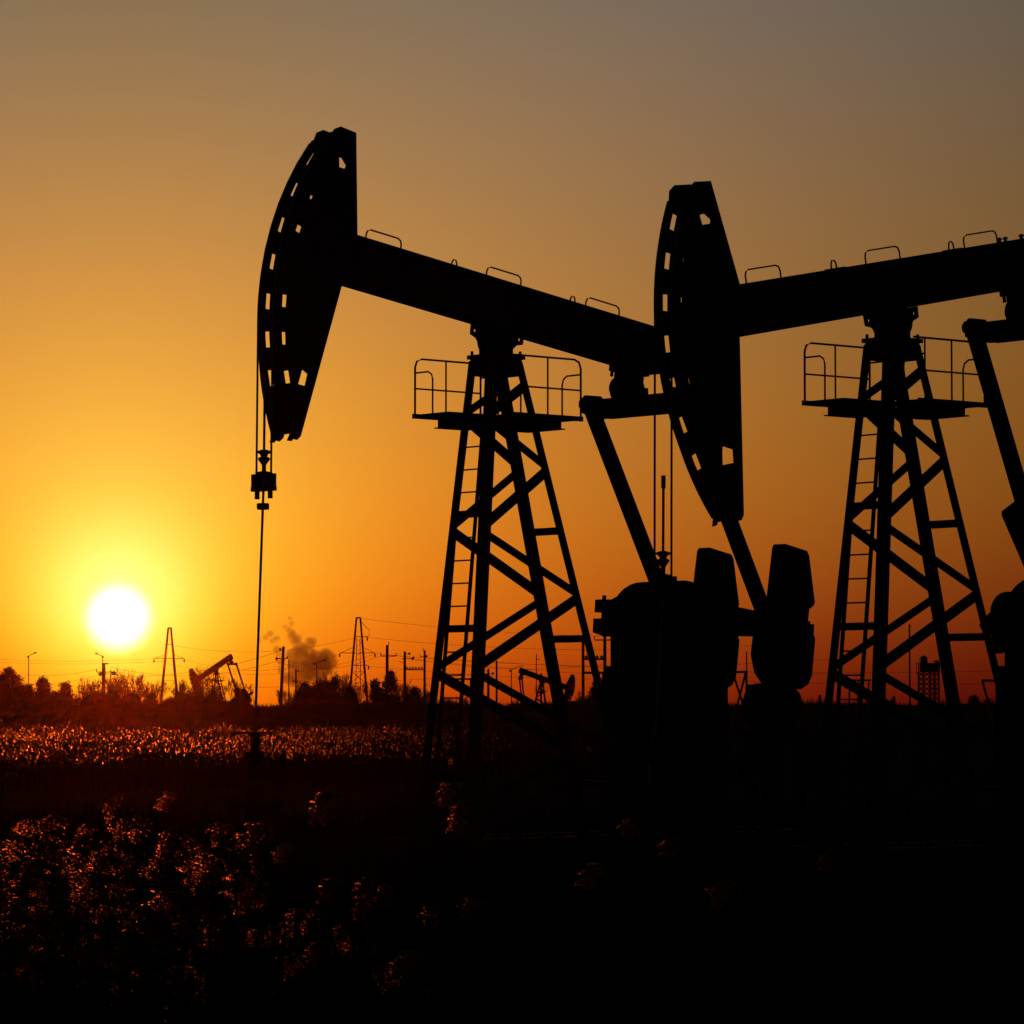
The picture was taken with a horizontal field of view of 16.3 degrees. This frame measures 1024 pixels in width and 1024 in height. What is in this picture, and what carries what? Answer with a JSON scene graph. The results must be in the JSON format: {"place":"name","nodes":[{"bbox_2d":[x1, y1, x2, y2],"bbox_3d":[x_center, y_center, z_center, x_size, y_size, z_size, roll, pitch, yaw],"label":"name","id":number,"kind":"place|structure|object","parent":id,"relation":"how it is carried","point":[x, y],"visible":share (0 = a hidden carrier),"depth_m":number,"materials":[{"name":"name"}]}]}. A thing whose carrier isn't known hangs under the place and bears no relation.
{"place":"outdoors","nodes":[
{"label":"outdoors","id":0,"kind":"place"},
{"bbox_2d":[102,791,178,981],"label":"reed","id":1,"kind":"object","parent":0,"point":[162,799],"visible":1,"depth_m":18.95,"materials":[{"name":"brown plant"}]},
{"bbox_2d":[0,690,995,738],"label":"mound","id":2,"kind":"object","parent":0,"point":[110,712],"visible":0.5,"depth_m":294.42,"materials":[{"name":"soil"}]},
{"bbox_2d":[0,739,1023,938],"bbox_3d":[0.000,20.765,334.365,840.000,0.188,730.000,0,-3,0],"label":"ground","id":3,"kind":"structure","parent":0,"point":[982,754],"depth_m":106.27,"materials":[{"name":"black plant"}]},
{"bbox_2d":[0,838,13,1019],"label":"reed","id":4,"kind":"object","parent":3,"relation":"on","point":[4,861],"visible":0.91,"depth_m":13.64,"materials":[{"name":"brown plant"}]},
{"bbox_2d":[0,942,21,1021],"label":"reed","id":5,"kind":"object","parent":3,"relation":"on","point":[17,946],"visible":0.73,"depth_m":15.30,"materials":[{"name":"brown plant"}]},
{"bbox_2d":[0,665,25,713],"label":"dense tree","id":6,"kind":"object","parent":3,"relation":"on","point":[11,685],"visible":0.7,"depth_m":348.54,"materials":[{"name":"brown plant"}]},
{"bbox_2d":[6,960,23,1009],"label":"reed","id":7,"kind":"object","parent":3,"relation":"on","point":[16,967],"visible":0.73,"depth_m":15.12,"materials":[{"name":"brown plant"}]},
{"bbox_2d":[1,881,29,1007],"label":"reed","id":8,"kind":"object","parent":3,"relation":"on","point":[23,885],"visible":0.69,"depth_m":16.44,"materials":[{"name":"brown plant"}]},
{"bbox_2d":[8,909,25,1023],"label":"reed","id":9,"kind":"object","parent":3,"relation":"on","point":[15,926],"visible":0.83,"depth_m":15.55,"materials":[{"name":"brown plant"}]},
{"bbox_2d":[4,833,34,938],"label":"reed","id":10,"kind":"object","parent":3,"relation":"on","point":[26,842],"visible":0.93,"depth_m":19.06,"materials":[{"name":"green plant"}]},
{"bbox_2d":[8,864,34,996],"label":"reed","id":11,"kind":"object","parent":3,"relation":"on","point":[19,880],"visible":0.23,"depth_m":17.66,"materials":[{"name":"brown plant"}]},
{"bbox_2d":[11,683,42,714],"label":"dense tree","id":12,"kind":"object","parent":3,"relation":"on","point":[28,700],"visible":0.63,"depth_m":345.04,"materials":[{"name":"brown plant"}]},
{"bbox_2d":[11,818,44,945],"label":"reed","id":13,"kind":"object","parent":3,"relation":"on","point":[36,827],"visible":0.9,"depth_m":19.25,"materials":[{"name":"brown plant"}]},
{"bbox_2d":[12,899,57,1020],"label":"reed","id":14,"kind":"object","parent":3,"relation":"on","point":[48,905],"visible":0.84,"depth_m":14.47,"materials":[{"name":"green plant"}]},
{"bbox_2d":[0,868,70,1023],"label":"reed","id":15,"kind":"object","parent":3,"relation":"on","point":[5,884],"visible":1,"depth_m":12.98,"materials":[{"name":"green plant"}]},
{"bbox_2d":[22,871,54,959],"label":"reed","id":16,"kind":"object","parent":3,"relation":"on","point":[34,879],"visible":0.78,"depth_m":16.89,"materials":[{"name":"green plant"}]},
{"bbox_2d":[34,675,51,711],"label":"conifer","id":17,"kind":"object","parent":3,"relation":"on","point":[43,686],"visible":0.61,"depth_m":347.13,"materials":[{"name":"brown plant"}]},
{"bbox_2d":[19,813,67,977],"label":"reed","id":18,"kind":"object","parent":3,"relation":"on","point":[59,820],"visible":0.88,"depth_m":18.62,"materials":[{"name":"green plant"}]},
{"bbox_2d":[29,858,70,1015],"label":"reed","id":19,"kind":"object","parent":3,"relation":"on","point":[34,863],"visible":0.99,"depth_m":16.39,"materials":[{"name":"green plant"}]},
{"bbox_2d":[40,690,68,711],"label":"shrub","id":20,"kind":"object","parent":3,"relation":"on","point":[55,700],"visible":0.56,"depth_m":344.17,"materials":[{"name":"brown plant"}]},
{"bbox_2d":[13,874,106,1023],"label":"reed","id":21,"kind":"object","parent":3,"relation":"on","point":[92,904],"visible":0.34,"depth_m":14.61,"materials":[{"name":"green plant"}]},
{"bbox_2d":[52,881,75,1012],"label":"reed","id":22,"kind":"object","parent":3,"relation":"on","point":[61,886],"visible":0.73,"depth_m":15.71,"materials":[{"name":"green plant"}]},
{"bbox_2d":[50,864,80,997],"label":"reed","id":23,"kind":"object","parent":3,"relation":"on","point":[64,878],"visible":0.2,"depth_m":16.10,"materials":[{"name":"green plant"}]},
{"bbox_2d":[58,681,76,705],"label":"conifer","id":24,"kind":"object","parent":3,"relation":"on","point":[66,689],"visible":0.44,"depth_m":347.20,"materials":[{"name":"brown plant"}]},
{"bbox_2d":[31,830,111,1021],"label":"reed","id":25,"kind":"object","parent":3,"relation":"on","point":[47,836],"visible":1,"depth_m":16.46,"materials":[{"name":"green plant"}]},
{"bbox_2d":[44,822,98,968],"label":"reed","id":26,"kind":"object","parent":3,"relation":"on","point":[87,827],"visible":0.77,"depth_m":19.05,"materials":[{"name":"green plant"}]},
{"bbox_2d":[47,794,122,1021],"bbox_3d":[-1.932,2.378,16.580,0.698,2.147,0.255,-2,-3,26],"label":"reed","id":27,"kind":"object","parent":3,"relation":"on","point":[114,801],"visible":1,"depth_m":16.54,"materials":[{"name":"brown plant"}]},
{"bbox_2d":[63,870,107,1000],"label":"reed","id":28,"kind":"object","parent":3,"relation":"on","point":[99,879],"visible":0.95,"depth_m":13.68,"materials":[{"name":"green plant"}]},
{"bbox_2d":[53,839,132,1022],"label":"reed","id":29,"kind":"object","parent":3,"relation":"on","point":[126,850],"visible":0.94,"depth_m":15.14,"materials":[{"name":"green plant"}]},
{"bbox_2d":[67,875,119,1018],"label":"reed","id":30,"kind":"object","parent":3,"relation":"on","point":[113,880],"visible":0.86,"depth_m":15.11,"materials":[{"name":"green plant"}]},
{"bbox_2d":[53,833,149,1023],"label":"reed","id":31,"kind":"object","parent":3,"relation":"on","point":[80,846],"visible":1,"depth_m":13.02,"materials":[{"name":"brown plant"}]},
{"bbox_2d":[81,853,126,1023],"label":"reed","id":32,"kind":"object","parent":3,"relation":"on","point":[115,863],"visible":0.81,"depth_m":15.10,"materials":[{"name":"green plant"}]},
{"bbox_2d":[73,875,134,995],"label":"reed","id":33,"kind":"object","parent":3,"relation":"on","point":[127,881],"visible":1,"depth_m":16.43,"materials":[{"name":"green plant"}]},
{"bbox_2d":[99,670,134,696],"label":"bare tree","id":34,"kind":"object","parent":3,"relation":"on","point":[116,682],"visible":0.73,"depth_m":400.25,"materials":[{"name":"brown plant"}]},
{"bbox_2d":[106,818,135,996],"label":"reed","id":35,"kind":"object","parent":3,"relation":"on","point":[122,821],"visible":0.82,"depth_m":19.74,"materials":[{"name":"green plant"}]},
{"bbox_2d":[108,667,151,699],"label":"bare tree","id":36,"kind":"object","parent":3,"relation":"on","point":[129,687],"visible":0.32,"depth_m":437.15,"materials":[{"name":"brown plant"}]},
{"bbox_2d":[109,852,159,978],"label":"reed","id":37,"kind":"object","parent":3,"relation":"on","point":[144,858],"visible":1,"depth_m":17.21,"materials":[{"name":"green plant"}]},
{"bbox_2d":[105,868,166,1022],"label":"reed","id":38,"kind":"object","parent":3,"relation":"on","point":[133,874],"visible":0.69,"depth_m":16.50,"materials":[{"name":"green plant"}]},
{"bbox_2d":[121,816,173,914],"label":"reed","id":39,"kind":"object","parent":3,"relation":"on","point":[142,822],"visible":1,"depth_m":19.55,"materials":[{"name":"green plant"}]},
{"bbox_2d":[121,855,207,1004],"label":"reed","id":40,"kind":"object","parent":3,"relation":"on","point":[181,862],"visible":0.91,"depth_m":13.77,"materials":[{"name":"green plant"}]},
{"bbox_2d":[153,627,184,701],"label":"lattice pylon","id":41,"kind":"object","parent":3,"relation":"on","point":[164,663],"visible":0.79,"depth_m":619.22,"materials":[{"name":"metal"}]},
{"bbox_2d":[134,888,209,1023],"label":"reed","id":42,"kind":"object","parent":3,"relation":"on","point":[174,897],"visible":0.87,"depth_m":13.47,"materials":[{"name":"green plant"}]},
{"bbox_2d":[139,848,206,952],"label":"reed","id":43,"kind":"object","parent":3,"relation":"on","point":[156,864],"visible":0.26,"depth_m":18.31,"materials":[{"name":"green plant"}]},
{"bbox_2d":[153,826,201,1022],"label":"reed","id":44,"kind":"object","parent":3,"relation":"on","point":[167,832],"visible":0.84,"depth_m":18.06,"materials":[{"name":"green plant"}]},
{"bbox_2d":[142,868,219,1023],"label":"reed","id":45,"kind":"object","parent":3,"relation":"on","point":[192,888],"visible":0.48,"depth_m":17.71,"materials":[{"name":"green plant"}]},
{"bbox_2d":[159,834,238,1018],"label":"reed","id":46,"kind":"object","parent":3,"relation":"on","point":[190,843],"visible":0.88,"depth_m":17.13,"materials":[{"name":"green plant"}]},
{"bbox_2d":[185,666,218,696],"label":"bare tree","id":47,"kind":"object","parent":3,"relation":"on","point":[198,688],"visible":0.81,"depth_m":389.97,"materials":[{"name":"brown plant"}]},
{"bbox_2d":[185,853,235,1023],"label":"reed","id":48,"kind":"object","parent":3,"relation":"on","point":[228,863],"visible":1,"depth_m":13.24,"materials":[{"name":"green plant"}]},
{"bbox_2d":[164,838,268,1003],"bbox_3d":[-1.520,2.639,17.398,0.698,2.112,0.269,0,-3,-4],"label":"reed","id":49,"kind":"object","parent":3,"relation":"on","point":[224,842],"visible":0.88,"depth_m":17.42,"materials":[{"name":"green plant"}]},
{"bbox_2d":[152,821,288,1004],"bbox_3d":[-1.334,2.510,16.459,0.714,2.189,0.274,0,-3,1],"label":"reed","id":50,"kind":"object","parent":3,"relation":"on","point":[268,832],"visible":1,"depth_m":16.45,"materials":[{"name":"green plant"}]},
{"bbox_2d":[189,654,252,703],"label":"pumpjack","id":51,"kind":"object","parent":3,"relation":"on","point":[244,696],"visible":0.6,"depth_m":402.25,"materials":[{"name":"paint"}]},
{"bbox_2d":[205,879,250,1012],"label":"reed","id":52,"kind":"object","parent":3,"relation":"on","point":[236,905],"visible":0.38,"depth_m":16.14,"materials":[{"name":"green plant"}]},
{"bbox_2d":[199,900,258,1021],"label":"reed","id":53,"kind":"object","parent":3,"relation":"on","point":[221,905],"visible":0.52,"depth_m":16.42,"materials":[{"name":"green plant"}]},
{"bbox_2d":[188,822,271,1016],"bbox_3d":[-1.404,2.634,18.217,0.586,2.114,0.714,0,-3,-8],"label":"reed","id":54,"kind":"object","parent":3,"relation":"on","point":[229,827],"visible":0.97,"depth_m":18.34,"materials":[{"name":"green plant"}]},
{"bbox_2d":[206,868,256,1018],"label":"reed","id":55,"kind":"object","parent":3,"relation":"on","point":[245,875],"visible":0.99,"depth_m":13.75,"materials":[{"name":"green plant"}]},
{"bbox_2d":[238,925,267,1018],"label":"reed","id":56,"kind":"object","parent":3,"relation":"on","point":[248,931],"visible":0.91,"depth_m":16.64,"materials":[{"name":"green plant"}]},
{"bbox_2d":[227,732,281,868],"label":"wellhead","id":57,"kind":"object","parent":3,"relation":"on","point":[254,803],"visible":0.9,"depth_m":55.50,"materials":[{"name":"metal"}]},
{"bbox_2d":[241,878,270,1023],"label":"reed","id":58,"kind":"object","parent":3,"relation":"on","point":[261,889],"visible":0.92,"depth_m":14.18,"materials":[{"name":"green plant"}]},
{"bbox_2d":[256,924,282,1008],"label":"reed","id":59,"kind":"object","parent":3,"relation":"on","point":[276,929],"visible":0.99,"depth_m":16.94,"materials":[{"name":"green plant"}]},
{"bbox_2d":[257,842,294,977],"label":"reed","id":60,"kind":"object","parent":3,"relation":"on","point":[285,846],"visible":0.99,"depth_m":18.43,"materials":[{"name":"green plant"}]},
{"bbox_2d":[275,646,287,703],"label":"utility pole","id":61,"kind":"object","parent":3,"relation":"on","point":[282,649],"visible":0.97,"depth_m":399.50,"materials":[{"name":"brown wood"}]},
{"bbox_2d":[276,918,302,1021],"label":"reed","id":62,"kind":"object","parent":3,"relation":"on","point":[288,944],"visible":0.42,"depth_m":18.74,"materials":[{"name":"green plant"}]},
{"bbox_2d":[257,909,325,1002],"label":"reed","id":63,"kind":"object","parent":3,"relation":"on","point":[320,914],"visible":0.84,"depth_m":17.62,"materials":[{"name":"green plant"}]},
{"bbox_2d":[243,790,343,1007],"bbox_3d":[-1.064,2.470,17.833,0.286,2.179,0.714,-2,-4,34],"label":"reed","id":64,"kind":"object","parent":3,"relation":"on","point":[317,813],"visible":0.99,"depth_m":17.93,"materials":[{"name":"brown plant"}]},
{"bbox_2d":[282,951,304,982],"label":"reed","id":65,"kind":"object","parent":3,"relation":"on","point":[294,963],"visible":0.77,"depth_m":16.23,"materials":[{"name":"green plant"}]},
{"bbox_2d":[278,908,309,988],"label":"reed","id":66,"kind":"object","parent":3,"relation":"on","point":[297,912],"visible":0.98,"depth_m":17.46,"materials":[{"name":"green plant"}]},
{"bbox_2d":[293,681,313,701],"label":"shrub","id":67,"kind":"object","parent":3,"relation":"on","point":[303,690],"visible":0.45,"depth_m":371.23,"materials":[{"name":"black plant"}]},
{"bbox_2d":[268,877,342,966],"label":"reed","id":68,"kind":"object","parent":3,"relation":"on","point":[328,882],"visible":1,"depth_m":18.26,"materials":[{"name":"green plant"}]},
{"bbox_2d":[299,940,332,971],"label":"reed","id":69,"kind":"object","parent":3,"relation":"on","point":[323,944],"visible":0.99,"depth_m":14.78,"materials":[{"name":"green plant"}]},
{"bbox_2d":[308,680,327,701],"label":"shrub","id":70,"kind":"object","parent":3,"relation":"on","point":[319,690],"visible":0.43,"depth_m":371.19,"materials":[{"name":"black plant"}]},
{"bbox_2d":[322,676,344,700],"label":"shrub","id":71,"kind":"object","parent":3,"relation":"on","point":[332,687],"visible":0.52,"depth_m":371.27,"materials":[{"name":"black plant"}]},
{"bbox_2d":[329,919,349,1023],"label":"reed","id":72,"kind":"object","parent":3,"relation":"on","point":[342,928],"visible":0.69,"depth_m":16.98,"materials":[{"name":"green plant"}]},
{"bbox_2d":[334,934,352,988],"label":"reed","id":73,"kind":"object","parent":3,"relation":"on","point":[342,941],"visible":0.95,"depth_m":15.39,"materials":[{"name":"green plant"}]},
{"bbox_2d":[339,617,375,702],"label":"lattice pylon","id":74,"kind":"object","parent":3,"relation":"on","point":[360,665],"visible":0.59,"depth_m":619.30,"materials":[{"name":"metal"}]},
{"bbox_2d":[350,897,374,953],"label":"reed","id":75,"kind":"object","parent":3,"relation":"on","point":[371,903],"visible":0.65,"depth_m":19.21,"materials":[{"name":"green plant"}]},
{"bbox_2d":[351,872,383,1002],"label":"reed","id":76,"kind":"object","parent":3,"relation":"on","point":[367,881],"visible":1,"depth_m":16.81,"materials":[{"name":"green plant"}]},
{"bbox_2d":[372,965,394,1013],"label":"reed","id":77,"kind":"object","parent":3,"relation":"on","point":[383,988],"visible":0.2,"depth_m":15.63,"materials":[{"name":"black plant"}]},
{"bbox_2d":[371,963,406,1016],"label":"reed","id":78,"kind":"object","parent":3,"relation":"on","point":[377,968],"visible":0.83,"depth_m":14.69,"materials":[{"name":"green plant"}]},
{"bbox_2d":[380,670,403,701],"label":"dense tree","id":79,"kind":"object","parent":3,"relation":"on","point":[389,684],"visible":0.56,"depth_m":379.24,"materials":[{"name":"black plant"}]},
{"bbox_2d":[379,948,422,1023],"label":"reed","id":80,"kind":"object","parent":3,"relation":"on","point":[395,967],"visible":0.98,"depth_m":14.38,"materials":[{"name":"black plant"}]},
{"bbox_2d":[373,883,428,1023],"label":"reed","id":81,"kind":"object","parent":3,"relation":"on","point":[388,890],"visible":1,"depth_m":15.83,"materials":[{"name":"black plant"}]},
{"bbox_2d":[402,685,426,703],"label":"shrub","id":82,"kind":"object","parent":3,"relation":"on","point":[414,692],"visible":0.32,"depth_m":371.21,"materials":[{"name":"black plant"}]},
{"bbox_2d":[415,905,444,936],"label":"reed","id":83,"kind":"object","parent":3,"relation":"on","point":[433,909],"visible":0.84,"depth_m":18.57,"materials":[{"name":"black plant"}]},
{"bbox_2d":[434,783,485,1015],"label":"reed","id":84,"kind":"object","parent":3,"relation":"on","point":[455,788],"visible":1,"depth_m":16.58,"materials":[{"name":"black plant"}]},
{"bbox_2d":[456,896,485,983],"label":"reed","id":85,"kind":"object","parent":3,"relation":"on","point":[478,902],"visible":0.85,"depth_m":19.86,"materials":[{"name":"black plant"}]},
{"bbox_2d":[0,722,955,794],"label":"reed stalks","id":86,"kind":"object","parent":3,"relation":"on","point":[330,768],"visible":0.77,"depth_m":116.19,"materials":[{"name":"brown plant"}]},
{"bbox_2d":[0,718,950,768],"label":"reed plumes","id":87,"kind":"object","parent":86,"relation":"attached to","point":[268,748],"visible":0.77,"depth_m":150.29,"materials":[{"name":"brown plant"}]},
{"bbox_2d":[444,799,525,1015],"bbox_3d":[-0.304,2.413,16.627,0.785,2.156,0.287,0,-3,9],"label":"reed","id":88,"kind":"object","parent":3,"relation":"on","point":[455,816],"visible":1,"depth_m":16.74,"materials":[{"name":"brown plant"}]},
{"bbox_2d":[0,836,1023,1023],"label":"undergrowth","id":89,"kind":"object","parent":3,"relation":"on","point":[959,971],"visible":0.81,"depth_m":18.31,"materials":[{"name":"black plant"}]},
{"bbox_2d":[0,784,1023,985],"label":"weeds","id":90,"kind":"object","parent":3,"relation":"on","point":[395,825],"visible":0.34,"depth_m":54.64,"materials":[{"name":"black plant"}]},
{"bbox_2d":[251,126,833,863],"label":"pumpjack","id":91,"kind":"object","parent":3,"relation":"on","point":[325,254],"visible":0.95,"depth_m":59.76,"materials":[{"name":"paint"}]},
{"bbox_2d":[518,667,574,702],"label":"pumpjack","id":92,"kind":"object","parent":3,"relation":"on","point":[569,687],"visible":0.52,"depth_m":329.57,"materials":[{"name":"paint"}]},
{"bbox_2d":[581,642,584,741],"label":"utility pole","id":93,"kind":"object","parent":3,"relation":"on","point":[583,696],"visible":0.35,"depth_m":259.60,"materials":[{"name":"brown wood"}]},
{"bbox_2d":[535,862,638,1016],"bbox_3d":[0.420,2.824,17.939,0.720,2.144,0.220,1,-3,-15],"label":"reed","id":94,"kind":"object","parent":3,"relation":"on","point":[588,874],"visible":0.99,"depth_m":18.00,"materials":[{"name":"black plant"}]},
{"bbox_2d":[584,636,609,673],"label":"utility pole","id":95,"kind":"object","parent":3,"relation":"on","point":[603,657],"visible":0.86,"depth_m":259.74,"materials":[{"name":"brown wood"}]},
{"bbox_2d":[616,818,700,1002],"bbox_3d":[0.687,2.633,18.502,0.260,2.107,0.660,3,-4,-45],"label":"reed","id":96,"kind":"object","parent":3,"relation":"on","point":[638,825],"visible":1,"depth_m":18.52,"materials":[{"name":"black plant"}]},
{"bbox_2d":[657,838,736,1015],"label":"reed","id":97,"kind":"object","parent":3,"relation":"on","point":[670,842],"visible":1,"depth_m":16.63,"materials":[{"name":"black plant"}]},
{"bbox_2d":[728,671,757,748],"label":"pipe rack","id":98,"kind":"object","parent":3,"relation":"on","point":[745,678],"visible":0.41,"depth_m":199.69,"materials":[{"name":"metal"}]},
{"bbox_2d":[648,181,1023,872],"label":"pumpjack","id":99,"kind":"object","parent":3,"relation":"on","point":[710,315],"visible":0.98,"depth_m":55.65,"materials":[{"name":"paint"}]},
{"bbox_2d":[848,679,870,740],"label":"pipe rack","id":100,"kind":"object","parent":3,"relation":"on","point":[858,680],"visible":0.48,"depth_m":269.54,"materials":[{"name":"metal"}]},
{"bbox_2d":[916,656,939,705],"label":"belt pumping unit","id":101,"kind":"object","parent":3,"relation":"on","point":[924,666],"visible":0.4,"depth_m":329.05,"materials":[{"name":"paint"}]},
{"bbox_2d":[0,0,1023,706],"label":"sky","id":102,"kind":"structure","parent":0,"point":[150,150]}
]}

